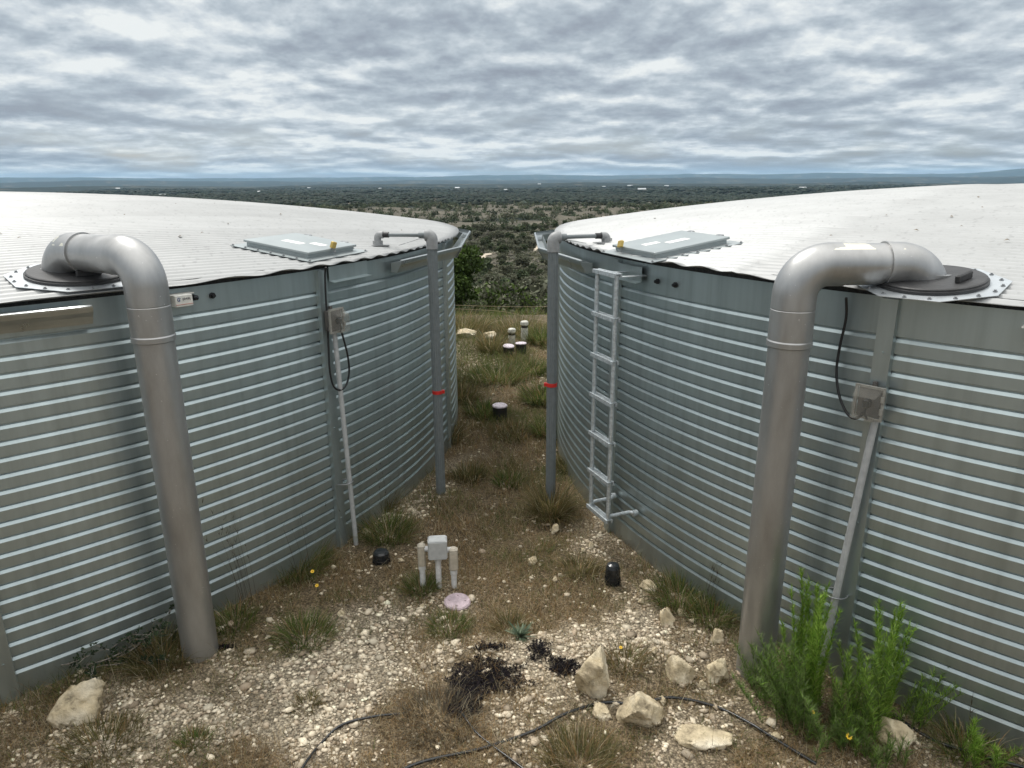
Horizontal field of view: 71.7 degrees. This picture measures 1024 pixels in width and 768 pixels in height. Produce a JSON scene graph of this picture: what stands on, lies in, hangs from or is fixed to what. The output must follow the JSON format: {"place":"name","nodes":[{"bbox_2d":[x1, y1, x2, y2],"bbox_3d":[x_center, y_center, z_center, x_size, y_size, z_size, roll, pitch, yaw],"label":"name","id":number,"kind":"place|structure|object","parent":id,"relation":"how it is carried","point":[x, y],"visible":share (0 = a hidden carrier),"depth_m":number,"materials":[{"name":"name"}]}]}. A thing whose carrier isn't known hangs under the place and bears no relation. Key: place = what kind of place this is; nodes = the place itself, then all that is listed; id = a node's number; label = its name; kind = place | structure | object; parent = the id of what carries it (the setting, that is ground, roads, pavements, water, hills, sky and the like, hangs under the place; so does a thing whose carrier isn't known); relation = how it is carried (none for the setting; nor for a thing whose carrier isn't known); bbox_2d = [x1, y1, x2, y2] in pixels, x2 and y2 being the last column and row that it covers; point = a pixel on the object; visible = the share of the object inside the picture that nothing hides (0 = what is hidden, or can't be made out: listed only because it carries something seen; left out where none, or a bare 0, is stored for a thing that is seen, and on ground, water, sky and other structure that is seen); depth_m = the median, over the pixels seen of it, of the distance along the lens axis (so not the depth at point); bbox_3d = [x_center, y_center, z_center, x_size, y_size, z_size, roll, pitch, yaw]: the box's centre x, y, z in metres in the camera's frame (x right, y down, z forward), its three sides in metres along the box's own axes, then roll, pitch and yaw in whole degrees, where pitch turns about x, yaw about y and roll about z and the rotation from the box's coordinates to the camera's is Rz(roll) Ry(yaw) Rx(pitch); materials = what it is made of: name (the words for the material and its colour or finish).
{"place":"outdoors","nodes":[
{"label":"outdoors","id":0,"kind":"place"},
{"bbox_2d":[0,168,1023,767],"bbox_3d":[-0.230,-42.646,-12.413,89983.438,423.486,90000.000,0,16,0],"label":"ground","id":1,"kind":"structure","parent":0,"point":[84,184],"depth_m":4.48,"materials":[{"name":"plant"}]},
{"bbox_2d":[46,677,106,729],"bbox_3d":[-2.352,1.743,3.840,0.260,0.293,0.206,0,16,0],"label":"rock","id":2,"kind":"object","parent":1,"relation":"on","point":[75,703],"visible":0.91,"depth_m":3.79,"materials":[{"name":"stone"}]},
{"bbox_2d":[40,702,157,767],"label":"grass tuft","id":3,"kind":"object","parent":1,"relation":"on","point":[117,725],"visible":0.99,"depth_m":3.69,"materials":[{"name":"plant"}]},
{"bbox_2d":[61,603,214,678],"bbox_3d":[-2.372,1.474,4.259,0.841,0.458,0.800,0,16,0],"label":"shrub","id":4,"kind":"object","parent":1,"relation":"on","point":[148,635],"visible":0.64,"depth_m":4.23,"materials":[{"name":"green leaves"},{"name":"grey bark"}]},
{"bbox_2d":[101,618,220,690],"bbox_3d":[-2.125,1.591,4.277,0.665,0.200,0.668,12,20,37],"label":"grass tuft","id":5,"kind":"object","parent":1,"relation":"on","point":[157,667],"visible":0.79,"depth_m":4.24,"materials":[{"name":"plant"}]},
{"bbox_2d":[169,719,218,758],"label":"grass tuft","id":6,"kind":"object","parent":1,"relation":"on","point":[195,734],"visible":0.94,"depth_m":3.70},
{"bbox_2d":[202,498,257,612],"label":"seed stalks","id":7,"kind":"object","parent":1,"relation":"on","point":[237,563],"visible":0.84,"depth_m":4.73,"materials":[{"name":"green plant"}]},
{"bbox_2d":[0,191,470,705],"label":"water tank","id":8,"kind":"object","parent":1,"relation":"on","point":[83,561],"visible":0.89,"depth_m":4.68,"materials":[{"name":"metal"}]},
{"bbox_2d":[41,232,218,662],"bbox_3d":[-2.241,0.438,4.190,0.931,2.610,0.224,8,18,26],"label":"inlet pipe","id":9,"kind":"object","parent":8,"relation":"attached to","point":[135,265],"visible":0.91,"depth_m":3.87,"materials":[{"name":"silver metal"}]},
{"bbox_2d":[170,291,198,307],"bbox_3d":[-1.945,-0.501,4.194,0.093,0.075,0.182,13,21,38],"label":"sensor box","id":10,"kind":"object","parent":8,"relation":"attached to","point":[183,299],"visible":1,"depth_m":4.16,"materials":[{"name":"white plastic"}]},
{"bbox_2d":[324,306,345,333],"bbox_3d":[-1.263,-0.465,5.127,0.137,0.188,0.150,8,18,28],"label":"outlet box","id":11,"kind":"object","parent":8,"relation":"attached to","point":[334,322],"visible":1,"depth_m":5.11,"materials":[{"name":"grey plastic"}]},
{"bbox_2d":[324,267,349,390],"bbox_3d":[-1.279,-0.392,5.157,0.178,0.920,0.052,-14,21,-38],"label":"power cable","id":12,"kind":"object","parent":11,"relation":"hanging from","point":[344,342],"visible":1,"depth_m":5.17,"materials":[{"name":"black rubber"}]},
{"bbox_2d":[332,333,357,544],"bbox_3d":[-1.299,0.471,5.417,0.139,1.808,0.133,0,16,0],"label":"conduit","id":13,"kind":"object","parent":8,"relation":"attached to","point":[349,479],"visible":0.8,"depth_m":5.39,"materials":[{"name":"grey plastic"}]},
{"bbox_2d":[213,591,269,642],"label":"grass tuft","id":14,"kind":"object","parent":1,"relation":"on","point":[233,615],"visible":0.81,"depth_m":4.68,"materials":[{"name":"plant"}]},
{"bbox_2d":[258,601,343,661],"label":"grass tuft","id":15,"kind":"object","parent":1,"relation":"on","point":[308,622],"visible":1,"depth_m":4.55,"materials":[{"name":"plant"}]},
{"bbox_2d":[261,535,341,593],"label":"grass tuft","id":16,"kind":"object","parent":1,"relation":"on","point":[302,568],"visible":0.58,"depth_m":5.24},
{"bbox_2d":[287,686,325,719],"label":"grass tuft","id":17,"kind":"object","parent":1,"relation":"on","point":[307,696],"visible":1,"depth_m":3.95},
{"bbox_2d":[301,712,403,767],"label":"irrigation hose","id":18,"kind":"object","parent":1,"relation":"on","point":[336,728],"visible":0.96,"depth_m":3.78,"materials":[{"name":"black plastic"}]},
{"bbox_2d":[372,548,389,565],"bbox_3d":[-0.993,1.329,5.385,0.134,0.150,0.134,0,16,0],"label":"landscape light","id":19,"kind":"object","parent":1,"relation":"on","point":[380,555],"visible":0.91,"depth_m":5.33,"materials":[{"name":"black plastic"}]},
{"bbox_2d":[350,502,427,551],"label":"grass tuft","id":20,"kind":"object","parent":1,"relation":"on","point":[394,525],"visible":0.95,"depth_m":5.80,"materials":[{"name":"plant"}]},
{"bbox_2d":[377,483,423,513],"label":"grass tuft","id":21,"kind":"object","parent":1,"relation":"on","point":[395,501],"visible":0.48,"depth_m":6.22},
{"bbox_2d":[371,229,445,494],"bbox_3d":[-0.918,-0.128,6.303,0.640,2.447,0.169,1,16,3],"label":"level gauge","id":22,"kind":"object","parent":1,"relation":"on","point":[429,237],"visible":0.88,"depth_m":6.14,"materials":[{"name":"grey plastic"}]},
{"bbox_2d":[394,566,449,601],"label":"grass tuft","id":23,"kind":"object","parent":1,"relation":"on","point":[410,581],"visible":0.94,"depth_m":5.04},
{"bbox_2d":[417,535,457,588],"bbox_3d":[-0.524,1.295,5.036,0.284,0.448,0.122,-2,16,-6],"label":"electrical pedestal","id":24,"kind":"object","parent":1,"relation":"on","point":[437,549],"visible":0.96,"depth_m":4.99,"materials":[{"name":"grey plastic"}]},
{"bbox_2d":[387,676,491,753],"bbox_3d":[-0.398,1.769,3.819,0.582,0.121,0.598,7,18,24],"label":"grass tuft","id":25,"kind":"object","parent":1,"relation":"on","point":[440,696],"visible":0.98,"depth_m":3.87,"materials":[{"name":"plant"}]},
{"bbox_2d":[421,605,479,641],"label":"grass tuft","id":26,"kind":"object","parent":1,"relation":"on","point":[450,616],"visible":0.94,"depth_m":4.64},
{"bbox_2d":[448,414,482,445],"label":"grass tuft","id":27,"kind":"object","parent":1,"relation":"on","point":[456,436],"visible":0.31,"depth_m":7.87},
{"bbox_2d":[447,677,485,720],"bbox_3d":[-0.261,1.765,3.964,0.247,0.042,0.354,0,16,0],"label":"black debris","id":28,"kind":"object","parent":1,"relation":"on","point":[470,691],"visible":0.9,"depth_m":3.97,"materials":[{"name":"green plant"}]},
{"bbox_2d":[456,328,476,337],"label":"rock","id":29,"kind":"object","parent":1,"relation":"on","point":[460,332],"visible":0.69,"depth_m":12.55,"materials":[{"name":"stone"}]},
{"bbox_2d":[454,243,483,313],"bbox_3d":[-1.474,-2.308,20.652,1.871,3.537,2.021,0,16,0],"label":"juniper tree","id":30,"kind":"object","parent":1,"relation":"on","point":[463,272],"visible":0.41,"depth_m":20.05,"materials":[{"name":"green plant"}]},
{"bbox_2d":[446,457,491,484],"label":"grass tuft","id":31,"kind":"object","parent":1,"relation":"on","point":[464,471],"visible":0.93,"depth_m":6.96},
{"bbox_2d":[461,299,487,313],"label":"oak shrub","id":32,"kind":"object","parent":1,"relation":"on","point":[478,305],"visible":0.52,"depth_m":16.69,"materials":[{"name":"green plant"}]},
{"bbox_2d":[457,373,493,405],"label":"grass tuft","id":33,"kind":"object","parent":1,"relation":"on","point":[462,392],"visible":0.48,"depth_m":9.35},
{"bbox_2d":[455,306,498,332],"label":"grass tuft","id":34,"kind":"object","parent":1,"relation":"on","point":[458,323],"visible":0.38,"depth_m":13.53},
{"bbox_2d":[460,393,508,419],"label":"grass tuft","id":35,"kind":"object","parent":1,"relation":"on","point":[472,407],"visible":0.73,"depth_m":8.76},
{"bbox_2d":[441,654,538,695],"bbox_3d":[-0.131,1.693,4.151,0.577,0.069,0.353,0,16,0],"label":"black debris","id":36,"kind":"object","parent":1,"relation":"on","point":[490,677],"visible":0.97,"depth_m":4.14,"materials":[{"name":"charred black twigs"},{"name":"dead plant matter"}]},
{"bbox_2d":[461,321,519,353],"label":"grass tuft","id":37,"kind":"object","parent":1,"relation":"on","point":[497,342],"visible":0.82,"depth_m":11.81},
{"bbox_2d":[471,640,511,651],"bbox_3d":[-0.128,1.609,4.350,0.260,0.044,0.119,0,16,0],"label":"black debris","id":38,"kind":"object","parent":1,"relation":"on","point":[489,645],"visible":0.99,"depth_m":4.34,"materials":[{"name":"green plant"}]},
{"bbox_2d":[460,711,523,767],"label":"irrigation hose","id":39,"kind":"object","parent":1,"relation":"on","point":[501,752],"visible":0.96,"depth_m":3.62,"materials":[{"name":"black plastic"}]},
{"bbox_2d":[481,274,502,288],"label":"oak tree","id":40,"kind":"object","parent":1,"relation":"on","point":[488,277],"visible":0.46,"depth_m":111.64,"materials":[{"name":"green plant"}]},
{"bbox_2d":[55,184,939,231],"bbox_3d":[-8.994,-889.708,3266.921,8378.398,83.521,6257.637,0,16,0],"label":"distant woods","id":41,"kind":"object","parent":1,"relation":"on","point":[448,199],"visible":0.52,"depth_m":1554.99,"materials":[{"name":"green plant"}]},
{"bbox_2d":[462,357,535,386],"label":"grass tuft","id":42,"kind":"object","parent":1,"relation":"on","point":[519,376],"visible":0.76,"depth_m":10.21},
{"bbox_2d":[492,402,506,419],"bbox_3d":[-0.147,0.360,8.612,0.184,0.244,0.184,0,17,0],"label":"capped pipe","id":43,"kind":"object","parent":1,"relation":"on","point":[500,408],"visible":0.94,"depth_m":8.54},
{"bbox_2d":[453,228,554,296],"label":"hillside scrub","id":44,"kind":"object","parent":1,"relation":"on","point":[529,252],"visible":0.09,"depth_m":214.10,"materials":[{"name":"green plant"}]},
{"bbox_2d":[498,265,514,275],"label":"oak tree","id":45,"kind":"object","parent":1,"relation":"on","point":[507,269],"visible":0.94,"depth_m":160.27,"materials":[{"name":"green plant"}]},
{"bbox_2d":[475,280,539,314],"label":"oak shrub","id":46,"kind":"object","parent":1,"relation":"on","point":[493,296],"visible":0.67,"depth_m":18.47,"materials":[{"name":"green plant"}]},
{"bbox_2d":[480,603,536,636],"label":"grass tuft","id":47,"kind":"object","parent":1,"relation":"on","point":[509,618],"visible":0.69,"depth_m":4.65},
{"bbox_2d":[489,467,533,489],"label":"grass tuft","id":48,"kind":"object","parent":1,"relation":"on","point":[498,480],"visible":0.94,"depth_m":6.78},
{"bbox_2d":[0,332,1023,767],"bbox_3d":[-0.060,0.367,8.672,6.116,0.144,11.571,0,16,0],"label":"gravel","id":49,"kind":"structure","parent":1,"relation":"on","point":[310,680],"depth_m":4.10,"materials":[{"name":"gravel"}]},
{"bbox_2d":[444,593,470,610],"bbox_3d":[-0.376,1.496,4.880,0.184,0.026,0.184,2,21,-1],"label":"valve cover","id":50,"kind":"object","parent":49,"relation":"on","point":[454,599],"visible":0.98,"depth_m":4.86,"materials":[{"name":"pink plastic"}]},
{"bbox_2d":[505,622,534,642],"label":"rosette plant","id":51,"kind":"object","parent":49,"relation":"on","point":[521,631],"visible":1,"depth_m":4.45,"materials":[{"name":"green plant"}]},
{"bbox_2d":[482,415,545,442],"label":"grass tuft","id":52,"kind":"object","parent":1,"relation":"on","point":[507,432],"visible":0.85,"depth_m":8.09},
{"bbox_2d":[485,311,546,336],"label":"grass tuft","id":53,"kind":"object","parent":1,"relation":"on","point":[509,325],"visible":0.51,"depth_m":13.38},
{"bbox_2d":[515,342,526,353],"bbox_3d":[0.151,-0.576,11.812,0.190,0.244,0.190,-1,14,0],"label":"capped pipe","id":54,"kind":"object","parent":1,"relation":"on","point":[518,347],"visible":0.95,"depth_m":11.73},
{"bbox_2d":[515,253,529,268],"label":"oak tree","id":55,"kind":"object","parent":1,"relation":"on","point":[522,259],"visible":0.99,"depth_m":173.27,"materials":[{"name":"green plant"}]},
{"bbox_2d":[520,320,528,342],"bbox_3d":[0.220,-0.888,12.500,0.141,0.460,0.141,0,16,0],"label":"vent pipe","id":56,"kind":"object","parent":1,"relation":"on","point":[523,323],"visible":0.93,"depth_m":12.44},
{"bbox_2d":[509,377,546,406],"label":"grass tuft","id":57,"kind":"object","parent":1,"relation":"on","point":[533,398],"visible":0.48,"depth_m":9.28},
{"bbox_2d":[510,356,546,376],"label":"grass tuft","id":58,"kind":"object","parent":1,"relation":"on","point":[539,369],"visible":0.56,"depth_m":10.62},
{"bbox_2d":[514,319,546,345],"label":"grass tuft","id":59,"kind":"object","parent":1,"relation":"on","point":[531,335],"visible":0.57,"depth_m":12.45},
{"bbox_2d":[518,276,542,298],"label":"oak tree","id":60,"kind":"object","parent":1,"relation":"on","point":[528,282],"visible":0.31,"depth_m":91.38,"materials":[{"name":"green plant"}]},
{"bbox_2d":[529,273,547,305],"bbox_3d":[2.869,-3.653,38.705,4.032,4.813,4.726,-8,18,-24],"label":"oak tree","id":61,"kind":"object","parent":1,"relation":"on","point":[541,285],"visible":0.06,"depth_m":37.81,"materials":[{"name":"green plant"}]},
{"bbox_2d":[520,409,556,440],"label":"grass tuft","id":62,"kind":"object","parent":1,"relation":"on","point":[541,433],"visible":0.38,"depth_m":8.03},
{"bbox_2d":[531,293,546,314],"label":"oak shrub","id":63,"kind":"object","parent":1,"relation":"on","point":[542,302],"visible":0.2,"depth_m":17.50,"materials":[{"name":"green plant"}]},
{"bbox_2d":[526,638,553,663],"bbox_3d":[0.172,1.619,4.316,0.189,0.049,0.230,0,16,0],"label":"black debris","id":64,"kind":"object","parent":1,"relation":"on","point":[542,651],"visible":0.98,"depth_m":4.30,"materials":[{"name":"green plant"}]},
{"bbox_2d":[493,462,596,527],"bbox_3d":[0.324,0.954,6.074,1.016,0.414,1.056,0,16,0],"label":"grass tuft","id":65,"kind":"object","parent":1,"relation":"on","point":[548,511],"visible":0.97,"depth_m":6.08,"materials":[{"name":"plant"}]},
{"bbox_2d":[556,450,566,473],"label":"grass tuft","id":66,"kind":"object","parent":1,"relation":"on","point":[560,464],"visible":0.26,"depth_m":7.09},
{"bbox_2d":[545,655,580,677],"bbox_3d":[0.316,1.676,4.208,0.241,0.051,0.202,-9,18,-28],"label":"black debris","id":67,"kind":"object","parent":1,"relation":"on","point":[561,664],"visible":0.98,"depth_m":4.20,"materials":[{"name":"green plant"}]},
{"bbox_2d":[522,711,631,767],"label":"grass tuft","id":68,"kind":"object","parent":1,"relation":"on","point":[570,738],"visible":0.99,"depth_m":3.58,"materials":[{"name":"plant"}]},
{"bbox_2d":[544,231,611,501],"bbox_3d":[0.584,-0.056,6.027,0.636,2.447,0.169,-7,17,-21],"label":"level gauge","id":69,"kind":"object","parent":1,"relation":"on","point":[555,239],"visible":0.9,"depth_m":5.85,"materials":[{"name":"grey plastic"}]},
{"bbox_2d":[551,548,605,583],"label":"grass tuft","id":70,"kind":"object","parent":1,"relation":"on","point":[589,564],"visible":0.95,"depth_m":5.28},
{"bbox_2d":[575,645,609,698],"bbox_3d":[0.450,1.657,4.002,0.194,0.356,0.189,0,16,0],"label":"rock","id":71,"kind":"object","parent":1,"relation":"on","point":[591,673],"visible":0.96,"depth_m":3.94,"materials":[{"name":"stone"}]},
{"bbox_2d":[592,702,611,720],"bbox_3d":[0.486,1.784,3.849,0.109,0.088,0.096,0,16,0],"label":"rock","id":72,"kind":"object","parent":1,"relation":"on","point":[602,708],"visible":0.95,"depth_m":3.83,"materials":[{"name":"stone"}]},
{"bbox_2d":[403,696,816,767],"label":"irrigation hose","id":73,"kind":"object","parent":1,"relation":"on","point":[621,703],"visible":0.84,"depth_m":3.71,"materials":[{"name":"black plastic"}]},
{"bbox_2d":[604,562,620,586],"bbox_3d":[0.723,1.383,5.090,0.115,0.215,0.116,0,16,0],"label":"landscape light","id":74,"kind":"object","parent":1,"relation":"on","point":[612,577],"visible":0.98,"depth_m":5.04,"materials":[{"name":"black plastic"}]},
{"bbox_2d":[597,630,662,679],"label":"grass tuft","id":75,"kind":"object","parent":1,"relation":"on","point":[630,651],"visible":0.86,"depth_m":4.27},
{"bbox_2d":[616,691,663,727],"bbox_3d":[0.688,1.764,3.813,0.262,0.247,0.202,0,16,0],"label":"rock","id":76,"kind":"object","parent":1,"relation":"on","point":[645,709],"visible":0.92,"depth_m":3.76,"materials":[{"name":"stone"}]},
{"bbox_2d":[639,579,657,591],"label":"rock","id":77,"kind":"object","parent":1,"relation":"on","point":[646,581],"visible":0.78,"depth_m":5.01,"materials":[{"name":"stone"}]},
{"bbox_2d":[642,631,664,694],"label":"seed stalks","id":78,"kind":"object","parent":1,"relation":"on","point":[651,666],"visible":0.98,"depth_m":3.97,"materials":[{"name":"brown plant"}]},
{"bbox_2d":[660,607,674,626],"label":"rock","id":79,"kind":"object","parent":1,"relation":"on","point":[667,616],"visible":0.91,"depth_m":4.60,"materials":[{"name":"stone"}]},
{"bbox_2d":[638,562,720,620],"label":"grass tuft","id":80,"kind":"object","parent":1,"relation":"on","point":[672,582],"visible":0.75,"depth_m":4.92,"materials":[{"name":"plant"}]},
{"bbox_2d":[665,655,695,685],"bbox_3d":[0.990,1.678,4.138,0.169,0.202,0.153,0,16,0],"label":"rock","id":81,"kind":"object","parent":1,"relation":"on","point":[677,668],"visible":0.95,"depth_m":4.10,"materials":[{"name":"stone"}]},
{"bbox_2d":[673,723,733,750],"bbox_3d":[0.991,1.838,3.682,0.311,0.078,0.170,0,16,0],"label":"rock","id":82,"kind":"object","parent":1,"relation":"on","point":[691,732],"visible":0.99,"depth_m":3.65,"materials":[{"name":"stone"}]},
{"bbox_2d":[675,582,740,635],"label":"grass tuft","id":83,"kind":"object","parent":1,"relation":"on","point":[696,618],"visible":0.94,"depth_m":4.67,"materials":[{"name":"plant"}]},
{"bbox_2d":[710,628,723,643],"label":"rock","id":84,"kind":"object","parent":1,"relation":"on","point":[717,635],"visible":0.96,"depth_m":4.42,"materials":[{"name":"stone"}]},
{"bbox_2d":[705,658,729,683],"bbox_3d":[1.200,1.671,4.131,0.140,0.146,0.112,0,16,0],"label":"rock","id":85,"kind":"object","parent":1,"relation":"on","point":[718,667],"visible":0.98,"depth_m":4.10,"materials":[{"name":"stone"}]},
{"bbox_2d":[731,639,772,708],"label":"tall weed","id":86,"kind":"object","parent":1,"relation":"on","point":[749,678],"visible":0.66,"depth_m":3.97,"materials":[{"name":"green plant"}]},
{"bbox_2d":[534,183,1023,756],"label":"water tank","id":87,"kind":"object","parent":1,"relation":"on","point":[938,541],"visible":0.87,"depth_m":4.10,"materials":[{"name":"metal"}]},
{"bbox_2d":[586,268,646,523],"bbox_3d":[0.767,0.099,5.273,0.263,1.882,0.376,-7,17,-21],"label":"ladder","id":88,"kind":"object","parent":87,"relation":"attached to","point":[609,443],"visible":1,"depth_m":5.22,"materials":[{"name":"metal"}]},
{"bbox_2d":[736,241,950,682],"bbox_3d":[1.746,0.533,3.845,0.869,2.572,0.224,0,16,0],"label":"inlet pipe","id":89,"kind":"object","parent":87,"relation":"attached to","point":[805,276],"visible":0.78,"depth_m":3.62,"materials":[{"name":"silver metal"}]},
{"bbox_2d":[818,417,878,673],"bbox_3d":[1.823,0.964,3.924,0.134,1.694,0.156,0,16,0],"label":"conduit","id":90,"kind":"object","parent":87,"relation":"attached to","point":[862,476],"visible":0.69,"depth_m":3.81,"materials":[{"name":"grey plastic"}]},
{"bbox_2d":[851,381,886,422],"bbox_3d":[1.817,0.090,3.611,0.137,0.188,0.150,-14,21,-40],"label":"outlet box","id":91,"kind":"object","parent":87,"relation":"attached to","point":[870,403],"visible":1,"depth_m":3.61,"materials":[{"name":"grey plastic"}]},
{"bbox_2d":[835,297,863,419],"bbox_3d":[1.753,-0.127,3.658,0.042,0.621,0.229,-5,17,-16],"label":"power cable","id":92,"kind":"object","parent":91,"relation":"attached to","point":[836,366],"visible":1,"depth_m":3.73,"materials":[{"name":"black rubber"}]},
{"bbox_2d":[729,628,829,742],"bbox_3d":[1.440,1.555,3.698,0.515,0.544,0.398,12,20,37],"label":"tall weed","id":93,"kind":"object","parent":1,"relation":"on","point":[786,701],"visible":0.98,"depth_m":3.69,"materials":[{"name":"green leaves"},{"name":"plant stems"}]},
{"bbox_2d":[778,565,841,715],"bbox_3d":[1.575,1.385,3.778,0.292,0.831,0.340,-8,18,-25],"label":"tall weed","id":94,"kind":"object","parent":1,"relation":"on","point":[813,639],"visible":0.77,"depth_m":3.74,"materials":[{"name":"green leaves"},{"name":"plant stems"}]},
{"bbox_2d":[792,694,870,761],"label":"tall weed","id":95,"kind":"object","parent":1,"relation":"on","point":[835,724],"visible":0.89,"depth_m":3.61,"materials":[{"name":"green leaves"},{"name":"plant stems"},{"name":"yellow flower petals"}]},
{"bbox_2d":[823,630,901,749],"bbox_3d":[1.776,1.553,3.631,0.343,0.589,0.383,8,18,27],"label":"tall weed","id":96,"kind":"object","parent":1,"relation":"on","point":[869,681],"visible":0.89,"depth_m":3.60,"materials":[{"name":"green leaves"},{"name":"plant stems"}]},
{"bbox_2d":[849,717,913,767],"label":"tall weed","id":97,"kind":"object","parent":1,"relation":"on","point":[877,756],"visible":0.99,"depth_m":3.50,"materials":[{"name":"green plant"}]},
{"bbox_2d":[851,596,919,718],"bbox_3d":[1.939,1.461,3.721,0.242,0.730,0.326,-3,16,-9],"label":"tall weed","id":98,"kind":"object","parent":1,"relation":"on","point":[890,699],"visible":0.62,"depth_m":3.67,"materials":[{"name":"green leaves"},{"name":"plant stems"}]},
{"bbox_2d":[873,716,917,752],"bbox_3d":[1.967,1.788,3.654,0.168,0.120,0.189,-12,20,-34],"label":"rock","id":99,"kind":"object","parent":1,"relation":"on","point":[897,728],"visible":0.77,"depth_m":3.62,"materials":[{"name":"stone"}]},
{"bbox_2d":[893,665,964,729],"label":"tall weed","id":100,"kind":"object","parent":1,"relation":"on","point":[918,717],"visible":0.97,"depth_m":3.72,"materials":[{"name":"green plant"}]},
{"bbox_2d":[889,711,1023,767],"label":"irrigation hose","id":101,"kind":"object","parent":1,"relation":"on","point":[946,745],"visible":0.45,"depth_m":3.62,"materials":[{"name":"black plastic"}]},
{"bbox_2d":[909,700,1023,767],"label":"grass tuft","id":102,"kind":"object","parent":1,"relation":"on","point":[952,729],"visible":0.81,"depth_m":3.61,"materials":[{"name":"plant"}]},
{"bbox_2d":[958,712,1022,767],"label":"tall weed","id":103,"kind":"object","parent":1,"relation":"on","point":[977,741],"visible":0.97,"depth_m":3.47,"materials":[{"name":"green plant"}]},
{"bbox_2d":[0,0,1023,178],"label":"sky","id":104,"kind":"structure","parent":0,"point":[193,89],"materials":[{"name":"grey"}]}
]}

